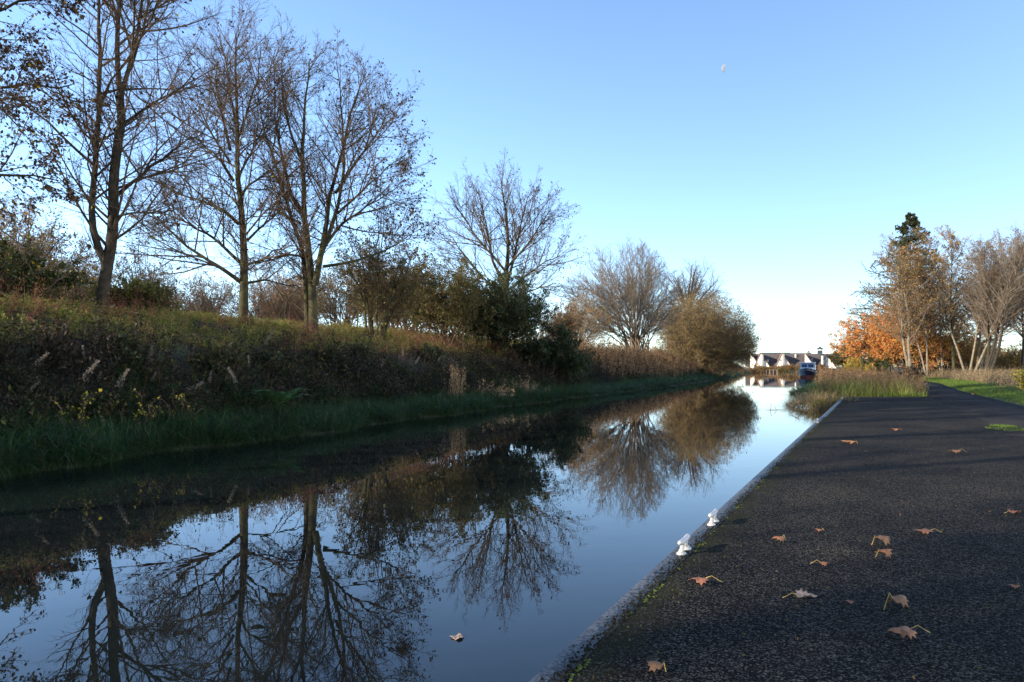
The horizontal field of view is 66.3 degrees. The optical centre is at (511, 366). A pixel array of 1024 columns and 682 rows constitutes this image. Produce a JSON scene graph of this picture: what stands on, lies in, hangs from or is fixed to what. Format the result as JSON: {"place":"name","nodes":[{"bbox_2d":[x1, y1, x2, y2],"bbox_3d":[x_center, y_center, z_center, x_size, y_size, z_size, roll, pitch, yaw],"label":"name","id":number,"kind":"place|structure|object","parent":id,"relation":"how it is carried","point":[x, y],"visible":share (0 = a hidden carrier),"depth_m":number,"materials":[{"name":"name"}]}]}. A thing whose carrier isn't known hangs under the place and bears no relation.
{"place":"outdoors","nodes":[
{"label":"outdoors","id":0,"kind":"place"},
{"bbox_2d":[0,373,826,681],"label":"water","id":1,"kind":"structure","parent":0,"point":[522,543],"depth_m":6.85,"materials":[{"name":"blue liquid"}]},
{"bbox_2d":[451,633,463,639],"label":"fallen leaf","id":2,"kind":"object","parent":1,"relation":"on","point":[458,636],"visible":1,"depth_m":4.34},
{"bbox_2d":[770,400,809,409],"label":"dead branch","id":3,"kind":"object","parent":1,"relation":"in","point":[790,407],"visible":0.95,"depth_m":27.13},
{"bbox_2d":[798,362,817,377],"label":"cabin cruiser","id":4,"kind":"object","parent":1,"relation":"on","point":[804,370],"visible":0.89,"depth_m":111.55,"materials":[{"name":"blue plastic"}]},
{"bbox_2d":[780,388,875,411],"bbox_3d":[11.228,1.111,28.227,3.127,0.989,6.992,0,0,0],"label":"grass tussock","id":5,"kind":"object","parent":1,"relation":"in","point":[825,402],"depth_m":27.76,"materials":[{"name":"plant"}]},
{"bbox_2d":[0,307,1023,476],"bbox_3d":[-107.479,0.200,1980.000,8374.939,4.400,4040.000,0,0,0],"label":"ground","id":6,"kind":"structure","parent":0,"point":[186,350],"depth_m":19.41,"materials":[{"name":"plant"}]},
{"bbox_2d":[0,192,68,296],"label":"thorn bush","id":7,"kind":"object","parent":6,"relation":"on","point":[23,214],"visible":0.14,"depth_m":39.98,"materials":[{"name":"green plant"}]},
{"bbox_2d":[0,193,84,300],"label":"hawthorn tree","id":8,"kind":"object","parent":6,"relation":"on","point":[39,241],"visible":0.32,"depth_m":34.15,"materials":[{"name":"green plant"}]},
{"bbox_2d":[0,237,95,304],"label":"bramble bush","id":9,"kind":"object","parent":6,"relation":"on","point":[12,272],"visible":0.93,"depth_m":20.28,"materials":[{"name":"green plant"}]},
{"bbox_2d":[0,0,118,274],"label":"sycamore tree","id":10,"kind":"object","parent":6,"relation":"on","point":[11,105],"visible":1,"depth_m":16.10,"materials":[{"name":"brown plant"}]},
{"bbox_2d":[16,200,114,304],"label":"thorn bush","id":11,"kind":"object","parent":6,"relation":"on","point":[83,243],"visible":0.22,"depth_m":43.94,"materials":[{"name":"brown plant"}]},
{"bbox_2d":[53,269,98,305],"bbox_3d":[-20.627,-3.207,36.823,2.827,2.954,2.662,0,0,-39],"label":"hawthorn bush","id":12,"kind":"object","parent":6,"relation":"on","point":[84,291],"visible":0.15,"depth_m":36.83,"materials":[{"name":"green plant"}]},
{"bbox_2d":[50,388,101,428],"bbox_3d":[-7.575,0.858,13.547,0.777,0.984,0.809,0,0,-39],"label":"sapling","id":13,"kind":"object","parent":6,"relation":"on","point":[83,404],"visible":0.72,"depth_m":13.54,"materials":[{"name":"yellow plant"}]},
{"bbox_2d":[79,360,99,386],"bbox_3d":[-7.894,0.345,14.562,0.435,1.039,0.176,12,3,-16],"label":"seed head","id":14,"kind":"object","parent":6,"relation":"on","point":[97,361],"visible":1,"depth_m":14.53},
{"bbox_2d":[56,385,131,424],"bbox_3d":[-7.927,0.754,14.531,1.496,0.855,1.159,0,0,35],"label":"bramble mound","id":15,"kind":"object","parent":6,"relation":"on","point":[98,409],"visible":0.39,"depth_m":14.28,"materials":[{"name":"plant"}]},
{"bbox_2d":[58,245,135,305],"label":"thorn bush","id":16,"kind":"object","parent":6,"relation":"on","point":[90,267],"visible":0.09,"depth_m":51.43,"materials":[{"name":"orange plant"}]},
{"bbox_2d":[92,333,145,371],"bbox_3d":[-8.429,-0.251,16.864,1.203,0.975,1.166,0,0,0],"label":"bramble mound","id":17,"kind":"object","parent":6,"relation":"on","point":[126,354],"visible":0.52,"depth_m":16.63,"materials":[{"name":"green plant"}]},
{"bbox_2d":[114,368,129,390],"bbox_3d":[-7.378,0.447,14.827,0.499,0.838,0.125,0,0,16],"label":"seed head","id":18,"kind":"object","parent":6,"relation":"on","point":[125,373],"visible":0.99,"depth_m":14.81},
{"bbox_2d":[85,274,181,316],"bbox_3d":[-11.745,-2.195,25.270,2.973,1.436,3.473,0,0,0],"label":"bramble bush","id":19,"kind":"object","parent":6,"relation":"on","point":[149,290],"visible":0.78,"depth_m":24.22,"materials":[{"name":"plant"}]},
{"bbox_2d":[0,0,274,308],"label":"sycamore tree","id":20,"kind":"object","parent":6,"relation":"on","point":[106,255],"visible":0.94,"depth_m":21.68,"materials":[{"name":"brown plant"}]},
{"bbox_2d":[120,389,163,428],"bbox_3d":[-6.866,0.891,14.561,0.902,0.995,0.514,0,0,0],"label":"sapling","id":21,"kind":"object","parent":6,"relation":"on","point":[142,411],"visible":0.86,"depth_m":14.52,"materials":[{"name":"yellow plant"}]},
{"bbox_2d":[111,227,186,310],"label":"hawthorn tree","id":22,"kind":"object","parent":6,"relation":"on","point":[139,271],"visible":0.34,"depth_m":45.43,"materials":[{"name":"brown plant"}]},
{"bbox_2d":[158,389,202,422],"bbox_3d":[-6.587,0.873,15.491,0.648,0.879,0.719,0,0,17],"label":"sapling","id":23,"kind":"object","parent":6,"relation":"on","point":[180,396],"visible":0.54,"depth_m":15.45,"materials":[{"name":"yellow plant"}]},
{"bbox_2d":[137,266,231,314],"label":"thorn bush","id":24,"kind":"object","parent":6,"relation":"on","point":[183,296],"visible":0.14,"depth_m":53.57,"materials":[{"name":"brown plant"}]},
{"bbox_2d":[172,261,249,315],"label":"hawthorn bush","id":25,"kind":"object","parent":6,"relation":"on","point":[204,298],"visible":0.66,"depth_m":49.45,"materials":[{"name":"brown plant"}]},
{"bbox_2d":[82,0,345,334],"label":"sycamore tree","id":26,"kind":"object","parent":6,"relation":"on","point":[243,233],"visible":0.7,"depth_m":28.21,"materials":[{"name":"brown plant"}]},
{"bbox_2d":[182,341,246,378],"bbox_3d":[-7.173,-0.143,18.928,1.456,0.964,1.480,0,0,-30],"label":"bramble mound","id":27,"kind":"object","parent":6,"relation":"on","point":[228,356],"visible":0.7,"depth_m":18.72,"materials":[{"name":"plant"}]},
{"bbox_2d":[227,366,241,398],"bbox_3d":[-6.195,0.452,17.572,0.173,1.021,0.364,-15,17,-19],"label":"seed head","id":28,"kind":"object","parent":6,"relation":"on","point":[230,371],"visible":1,"depth_m":17.48},
{"bbox_2d":[166,380,336,438],"bbox_3d":[-5.594,1.237,16.979,4.680,2.318,3.282,0,0,0],"label":"reed heap","id":29,"kind":"object","parent":6,"relation":"on","point":[247,412],"visible":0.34,"depth_m":16.94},
{"bbox_2d":[210,250,303,320],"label":"thorn bush","id":30,"kind":"object","parent":6,"relation":"on","point":[271,288],"visible":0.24,"depth_m":55.20,"materials":[{"name":"orange plant"}]},
{"bbox_2d":[236,343,295,370],"bbox_3d":[-6.819,-0.200,21.662,1.600,0.912,1.412,0,0,13],"label":"bramble mound","id":31,"kind":"object","parent":6,"relation":"on","point":[270,358],"visible":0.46,"depth_m":21.39,"materials":[{"name":"green plant"}]},
{"bbox_2d":[238,264,303,323],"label":"hawthorn bush","id":32,"kind":"object","parent":6,"relation":"on","point":[275,303],"visible":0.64,"depth_m":51.17,"materials":[{"name":"orange plant"}]},
{"bbox_2d":[246,388,309,410],"bbox_3d":[-5.649,0.793,18.478,1.815,0.565,1.996,0,0,-23],"label":"fern","id":33,"kind":"object","parent":6,"relation":"on","point":[282,396],"visible":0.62,"depth_m":18.24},
{"bbox_2d":[0,263,561,424],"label":"straw grass","id":34,"kind":"structure","parent":6,"relation":"on","point":[210,345],"depth_m":20.54,"materials":[{"name":"plant"}]},
{"bbox_2d":[0,272,578,363],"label":"dock stalks","id":35,"kind":"object","parent":6,"relation":"on","point":[219,322],"visible":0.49,"depth_m":23.27,"materials":[{"name":"plant"}]},
{"bbox_2d":[0,292,602,357],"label":"crest growth","id":36,"kind":"object","parent":6,"relation":"on","point":[194,316],"visible":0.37,"depth_m":22.63,"materials":[{"name":"plant"}]},
{"bbox_2d":[269,262,338,323],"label":"thorn bush","id":37,"kind":"object","parent":6,"relation":"on","point":[303,296],"visible":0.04,"depth_m":59.43,"materials":[{"name":"orange plant"}]},
{"bbox_2d":[193,6,444,334],"bbox_3d":[-6.978,-6.779,28.861,9.105,11.708,6.972,0,0,0],"label":"sycamore tree","id":38,"kind":"object","parent":6,"relation":"on","point":[311,279],"visible":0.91,"depth_m":28.52,"materials":[{"name":"brown plant"}]},
{"bbox_2d":[296,347,351,368],"bbox_3d":[-5.767,-0.231,24.111,1.627,0.796,1.807,0,0,0],"label":"bramble mound","id":39,"kind":"object","parent":6,"relation":"on","point":[324,356],"visible":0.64,"depth_m":23.88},
{"bbox_2d":[295,243,384,326],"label":"thorn bush","id":40,"kind":"object","parent":6,"relation":"on","point":[349,309],"visible":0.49,"depth_m":49.32,"materials":[{"name":"brown plant"}]},
{"bbox_2d":[347,342,375,359],"bbox_3d":[-5.044,-0.469,26.808,1.198,0.789,1.137,0,0,-36],"label":"bramble mound","id":41,"kind":"object","parent":6,"relation":"on","point":[365,348],"visible":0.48,"depth_m":26.50,"materials":[{"name":"green plant"}]},
{"bbox_2d":[0,303,739,434],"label":"undergrowth","id":42,"kind":"object","parent":6,"relation":"on","point":[145,371],"visible":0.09,"depth_m":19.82,"materials":[{"name":"plant"}]},
{"bbox_2d":[0,355,752,480],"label":"bank grass","id":43,"kind":"structure","parent":6,"relation":"on","point":[52,443],"depth_m":16.11,"materials":[{"name":"plant"}]},
{"bbox_2d":[347,242,422,330],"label":"thorn bush","id":44,"kind":"object","parent":6,"relation":"on","point":[389,278],"visible":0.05,"depth_m":55.33,"materials":[{"name":"brown plant"}]},
{"bbox_2d":[330,224,443,339],"bbox_3d":[-5.277,-3.576,32.952,4.764,5.046,5.408,0,0,0],"label":"hawthorn tree","id":45,"kind":"object","parent":6,"relation":"on","point":[395,296],"visible":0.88,"depth_m":32.70,"materials":[{"name":"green plant"}]},
{"bbox_2d":[351,255,451,335],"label":"hawthorn bush","id":46,"kind":"object","parent":6,"relation":"on","point":[398,319],"visible":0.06,"depth_m":41.77,"materials":[{"name":"green plant"}]},
{"bbox_2d":[415,342,445,361],"bbox_3d":[-3.323,-0.564,32.156,1.235,0.920,1.098,0,0,-44],"label":"bramble mound","id":47,"kind":"object","parent":6,"relation":"on","point":[428,351],"visible":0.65,"depth_m":32.06,"materials":[{"name":"green plant"}]},
{"bbox_2d":[394,253,496,347],"bbox_3d":[-3.225,-3.102,38.042,5.126,4.621,5.653,0,0,-29],"label":"hawthorn bush","id":48,"kind":"object","parent":6,"relation":"on","point":[456,310],"visible":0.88,"depth_m":37.26,"materials":[{"name":"green plant"}]},
{"bbox_2d":[443,359,468,396],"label":"dead stalks","id":49,"kind":"object","parent":6,"relation":"on","point":[453,387],"visible":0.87,"depth_m":27.40,"materials":[{"name":"plant"}]},
{"bbox_2d":[444,378,471,394],"bbox_3d":[-2.244,0.850,29.501,1.576,0.849,1.597,0,0,-20],"label":"bramble mound","id":50,"kind":"object","parent":6,"relation":"on","point":[465,387],"visible":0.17,"depth_m":29.39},
{"bbox_2d":[474,379,514,397],"bbox_3d":[-0.986,0.836,30.678,2.272,0.896,2.398,0,0,0],"label":"bracken clump","id":51,"kind":"object","parent":6,"relation":"on","point":[492,391],"visible":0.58,"depth_m":30.71,"materials":[{"name":"plant"}]},
{"bbox_2d":[438,260,565,356],"bbox_3d":[-0.733,-3.073,40.833,6.412,5.144,7.136,0,0,-30],"label":"holly thicket","id":52,"kind":"object","parent":6,"relation":"on","point":[518,311],"visible":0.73,"depth_m":39.44,"materials":[{"name":"green plant"}]},
{"bbox_2d":[409,151,597,310],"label":"sycamore tree","id":53,"kind":"object","parent":6,"relation":"on","point":[487,235],"visible":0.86,"depth_m":50.64,"materials":[{"name":"brown plant"}]},
{"bbox_2d":[353,315,667,354],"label":"scrub","id":54,"kind":"object","parent":6,"relation":"on","point":[608,341],"visible":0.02,"depth_m":88.66,"materials":[{"name":"orange plant"}]},
{"bbox_2d":[503,375,550,392],"bbox_3d":[0.257,0.766,34.036,2.920,0.938,1.907,0,0,0],"label":"bracken clump","id":55,"kind":"object","parent":6,"relation":"on","point":[532,388],"visible":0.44,"depth_m":33.81,"materials":[{"name":"plant"}]},
{"bbox_2d":[511,324,595,381],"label":"holly bush","id":56,"kind":"object","parent":6,"relation":"on","point":[568,357],"visible":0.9,"depth_m":40.81,"materials":[{"name":"green plant"}]},
{"bbox_2d":[538,297,586,339],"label":"thorn bush","id":57,"kind":"object","parent":6,"relation":"on","point":[570,322],"visible":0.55,"depth_m":61.14,"materials":[{"name":"orange plant"}]},
{"bbox_2d":[552,289,613,344],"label":"hawthorn bush","id":58,"kind":"object","parent":6,"relation":"on","point":[586,327],"visible":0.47,"depth_m":69.71,"materials":[{"name":"brown plant"}]},
{"bbox_2d":[562,232,682,351],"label":"willow tree","id":59,"kind":"object","parent":6,"relation":"on","point":[632,297],"visible":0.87,"depth_m":85.93,"materials":[{"name":"brown plant"}]},
{"bbox_2d":[543,332,701,379],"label":"willowherb stalks","id":60,"kind":"object","parent":6,"relation":"on","point":[631,353],"visible":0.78,"depth_m":65.02,"materials":[{"name":"plant"}]},
{"bbox_2d":[529,397,843,681],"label":"kerb","id":61,"kind":"structure","parent":6,"relation":"on","point":[556,663],"depth_m":3.93,"materials":[{"name":"concrete"}]},
{"bbox_2d":[541,417,824,681],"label":"chippings","id":62,"kind":"object","parent":61,"relation":"on","point":[562,676],"visible":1,"depth_m":3.96,"materials":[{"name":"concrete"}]},
{"bbox_2d":[676,534,691,555],"bbox_3d":[1.065,1.099,4.859,0.061,0.092,0.251,0,0,25],"label":"mooring cleat","id":63,"kind":"object","parent":61,"relation":"on","point":[683,543],"visible":1,"depth_m":4.80,"materials":[{"name":"white paint"}]},
{"bbox_2d":[707,509,718,525],"bbox_3d":[1.471,1.099,5.737,0.061,0.092,0.251,0,0,25],"label":"mooring cleat","id":64,"kind":"object","parent":61,"relation":"on","point":[712,516],"visible":1,"depth_m":5.68,"materials":[{"name":"white paint"}]},
{"bbox_2d":[656,257,727,312],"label":"oak tree","id":65,"kind":"object","parent":6,"relation":"on","point":[695,285],"visible":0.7,"depth_m":119.06,"materials":[{"name":"plant"}]},
{"bbox_2d":[653,285,761,377],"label":"willow bush","id":66,"kind":"object","parent":6,"relation":"on","point":[708,338],"visible":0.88,"depth_m":99.68,"materials":[{"name":"brown plant"}]},
{"bbox_2d":[745,363,768,372],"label":"willow bush","id":67,"kind":"object","parent":6,"relation":"on","point":[757,369],"visible":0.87,"depth_m":189.29,"materials":[{"name":"orange plant"}]},
{"bbox_2d":[772,363,800,370],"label":"reed bush","id":68,"kind":"object","parent":6,"relation":"on","point":[788,366],"visible":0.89,"depth_m":204.33,"materials":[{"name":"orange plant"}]},
{"bbox_2d":[745,347,836,367],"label":"gabled building","id":69,"kind":"structure","parent":6,"relation":"on","point":[770,359],"depth_m":343.14,"materials":[{"name":"paint"}]},
{"bbox_2d":[785,381,822,394],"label":"sedge tussock","id":70,"kind":"object","parent":6,"relation":"on","point":[793,389],"visible":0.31,"depth_m":42.99,"materials":[{"name":"green plant"}]},
{"bbox_2d":[727,358,932,398],"bbox_3d":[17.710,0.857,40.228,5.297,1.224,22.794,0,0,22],"label":"reed grass","id":71,"kind":"structure","parent":6,"relation":"on","point":[856,391],"depth_m":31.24,"materials":[{"name":"plant"}]},
{"bbox_2d":[828,348,862,369],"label":"hawthorn bush","id":72,"kind":"object","parent":6,"relation":"on","point":[838,360],"visible":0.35,"depth_m":124.60,"materials":[{"name":"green plant"}]},
{"bbox_2d":[841,356,874,372],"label":"hazel bush","id":73,"kind":"object","parent":6,"relation":"on","point":[856,363],"visible":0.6,"depth_m":77.81,"materials":[{"name":"yellow plant"}]},
{"bbox_2d":[826,302,916,372],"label":"cherry tree","id":74,"kind":"object","parent":6,"relation":"on","point":[853,347],"visible":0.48,"depth_m":85.23,"materials":[{"name":"orange plant"}]},
{"bbox_2d":[860,355,893,374],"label":"willow bush","id":75,"kind":"object","parent":6,"relation":"on","point":[879,363],"visible":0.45,"depth_m":81.47,"materials":[{"name":"green plant"}]},
{"bbox_2d":[872,391,928,396],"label":"path grass","id":76,"kind":"structure","parent":6,"relation":"on","point":[908,395],"depth_m":30.58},
{"bbox_2d":[855,232,956,369],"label":"birch tree","id":77,"kind":"object","parent":6,"relation":"on","point":[902,288],"visible":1,"depth_m":74.27,"materials":[{"name":"brown plant"}]},
{"bbox_2d":[815,212,1001,371],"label":"spruce tree","id":78,"kind":"object","parent":6,"relation":"on","point":[912,221],"visible":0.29,"depth_m":100.00,"materials":[{"name":"green plant"}]},
{"bbox_2d":[855,305,962,376],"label":"cherry tree","id":79,"kind":"object","parent":6,"relation":"on","point":[915,357],"visible":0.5,"depth_m":80.81,"materials":[{"name":"orange plant"}]},
{"bbox_2d":[903,363,926,379],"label":"hawthorn bush","id":80,"kind":"object","parent":6,"relation":"on","point":[914,369],"visible":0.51,"depth_m":68.84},
{"bbox_2d":[888,251,957,374],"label":"birch tree","id":81,"kind":"object","parent":6,"relation":"on","point":[919,282],"visible":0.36,"depth_m":77.19,"materials":[{"name":"brown plant"}]},
{"bbox_2d":[902,249,959,374],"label":"birch tree","id":82,"kind":"object","parent":6,"relation":"on","point":[942,330],"visible":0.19,"depth_m":79.66,"materials":[{"name":"brown plant"}]},
{"bbox_2d":[889,308,1009,373],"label":"cherry tree","id":83,"kind":"object","parent":6,"relation":"on","point":[968,347],"visible":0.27,"depth_m":82.43,"materials":[{"name":"brown plant"}]},
{"bbox_2d":[919,224,993,372],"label":"birch tree","id":84,"kind":"object","parent":6,"relation":"on","point":[952,237],"visible":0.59,"depth_m":76.05,"materials":[{"name":"brown plant"}]},
{"bbox_2d":[898,364,1022,388],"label":"dry grass","id":85,"kind":"structure","parent":6,"relation":"on","point":[997,376],"depth_m":55.82,"materials":[{"name":"plant"}]},
{"bbox_2d":[906,226,1023,372],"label":"birch tree","id":86,"kind":"object","parent":6,"relation":"on","point":[944,296],"visible":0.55,"depth_m":74.46,"materials":[{"name":"brown plant"}]},
{"bbox_2d":[916,377,1023,405],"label":"verge grass","id":87,"kind":"structure","parent":6,"relation":"on","point":[977,388],"depth_m":37.31,"materials":[{"name":"plant"}]},
{"bbox_2d":[928,344,1017,372],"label":"hawthorn bush","id":88,"kind":"object","parent":6,"relation":"on","point":[967,362],"visible":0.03,"depth_m":94.24,"materials":[{"name":"orange plant"}]},
{"bbox_2d":[937,220,1023,370],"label":"birch tree","id":89,"kind":"object","parent":6,"relation":"on","point":[986,300],"visible":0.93,"depth_m":71.67,"materials":[{"name":"brown plant"}]},
{"bbox_2d":[947,230,1023,374],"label":"birch tree","id":90,"kind":"object","parent":6,"relation":"on","point":[979,340],"visible":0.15,"depth_m":78.90,"materials":[{"name":"brown plant"}]},
{"bbox_2d":[958,340,1021,372],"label":"hawthorn bush","id":91,"kind":"object","parent":6,"relation":"on","point":[1012,359],"visible":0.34,"depth_m":84.10,"materials":[{"name":"brown plant"}]},
{"bbox_2d":[981,232,1023,368],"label":"birch tree","id":92,"kind":"object","parent":6,"relation":"on","point":[1022,353],"visible":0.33,"depth_m":72.91,"materials":[{"name":"brown plant"}]},
{"bbox_2d":[1010,368,1023,390],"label":"hazel bush","id":93,"kind":"object","parent":6,"relation":"on","point":[1021,377],"visible":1,"depth_m":32.95,"materials":[{"name":"yellow plant"}]},
{"bbox_2d":[0,0,1023,366],"label":"sky","id":94,"kind":"structure","parent":0,"point":[784,169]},
{"bbox_2d":[563,397,1023,681],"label":"pavement","id":95,"kind":"structure","parent":0,"point":[958,587],"depth_m":4.41,"materials":[{"name":"asphalt"}]},
{"bbox_2d":[647,661,666,671],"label":"fallen leaf","id":96,"kind":"object","parent":95,"relation":"on","point":[654,665],"visible":1,"depth_m":2.94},
{"bbox_2d":[689,576,721,585],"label":"fallen leaf","id":97,"kind":"object","parent":95,"relation":"on","point":[701,580],"visible":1,"depth_m":4.12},
{"bbox_2d":[772,536,785,541],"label":"fallen leaf","id":98,"kind":"object","parent":95,"relation":"on","point":[782,538],"visible":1,"depth_m":5.11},
{"bbox_2d":[568,411,1014,681],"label":"moss","id":99,"kind":"object","parent":95,"relation":"on","point":[579,667],"visible":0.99,"depth_m":3.93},
{"bbox_2d":[782,588,816,597],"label":"fallen leaf","id":100,"kind":"object","parent":95,"relation":"on","point":[800,593],"visible":1,"depth_m":3.90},
{"bbox_2d":[629,420,1013,678],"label":"leaf litter","id":101,"kind":"object","parent":95,"relation":"on","point":[913,677],"visible":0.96,"depth_m":4.37,"materials":[{"name":"orange plant"}]},
{"bbox_2d":[871,535,890,544],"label":"fallen leaf","id":102,"kind":"object","parent":95,"relation":"on","point":[885,539],"visible":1,"depth_m":5.03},
{"bbox_2d":[875,549,891,557],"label":"fallen leaf","id":103,"kind":"object","parent":95,"relation":"on","point":[887,552],"visible":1,"depth_m":4.69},
{"bbox_2d":[884,592,908,608],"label":"fallen leaf","id":104,"kind":"object","parent":95,"relation":"on","point":[901,599],"visible":1,"depth_m":3.71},
{"bbox_2d":[887,625,929,638],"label":"fallen leaf","id":105,"kind":"object","parent":95,"relation":"on","point":[903,631],"visible":1,"depth_m":3.28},
{"bbox_2d":[915,528,940,533],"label":"fallen leaf","id":106,"kind":"object","parent":95,"relation":"on","point":[925,530],"visible":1,"depth_m":5.37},
{"bbox_2d":[910,380,1023,437],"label":"path","id":107,"kind":"structure","parent":0,"point":[992,411],"depth_m":22.58,"materials":[{"name":"asphalt"}]},
{"bbox_2d":[989,424,1016,426],"bbox_3d":[9.422,1.116,15.028,0.432,0.043,0.630,0,0,0],"label":"moss patch","id":108,"kind":"object","parent":107,"relation":"on","point":[1002,425],"visible":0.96,"depth_m":15.00,"materials":[{"name":"green plant"}]},
{"bbox_2d":[985,426,1023,430],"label":"moss patch","id":109,"kind":"object","parent":107,"relation":"on","point":[1009,429],"visible":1,"depth_m":14.41,"materials":[{"name":"green plant"}]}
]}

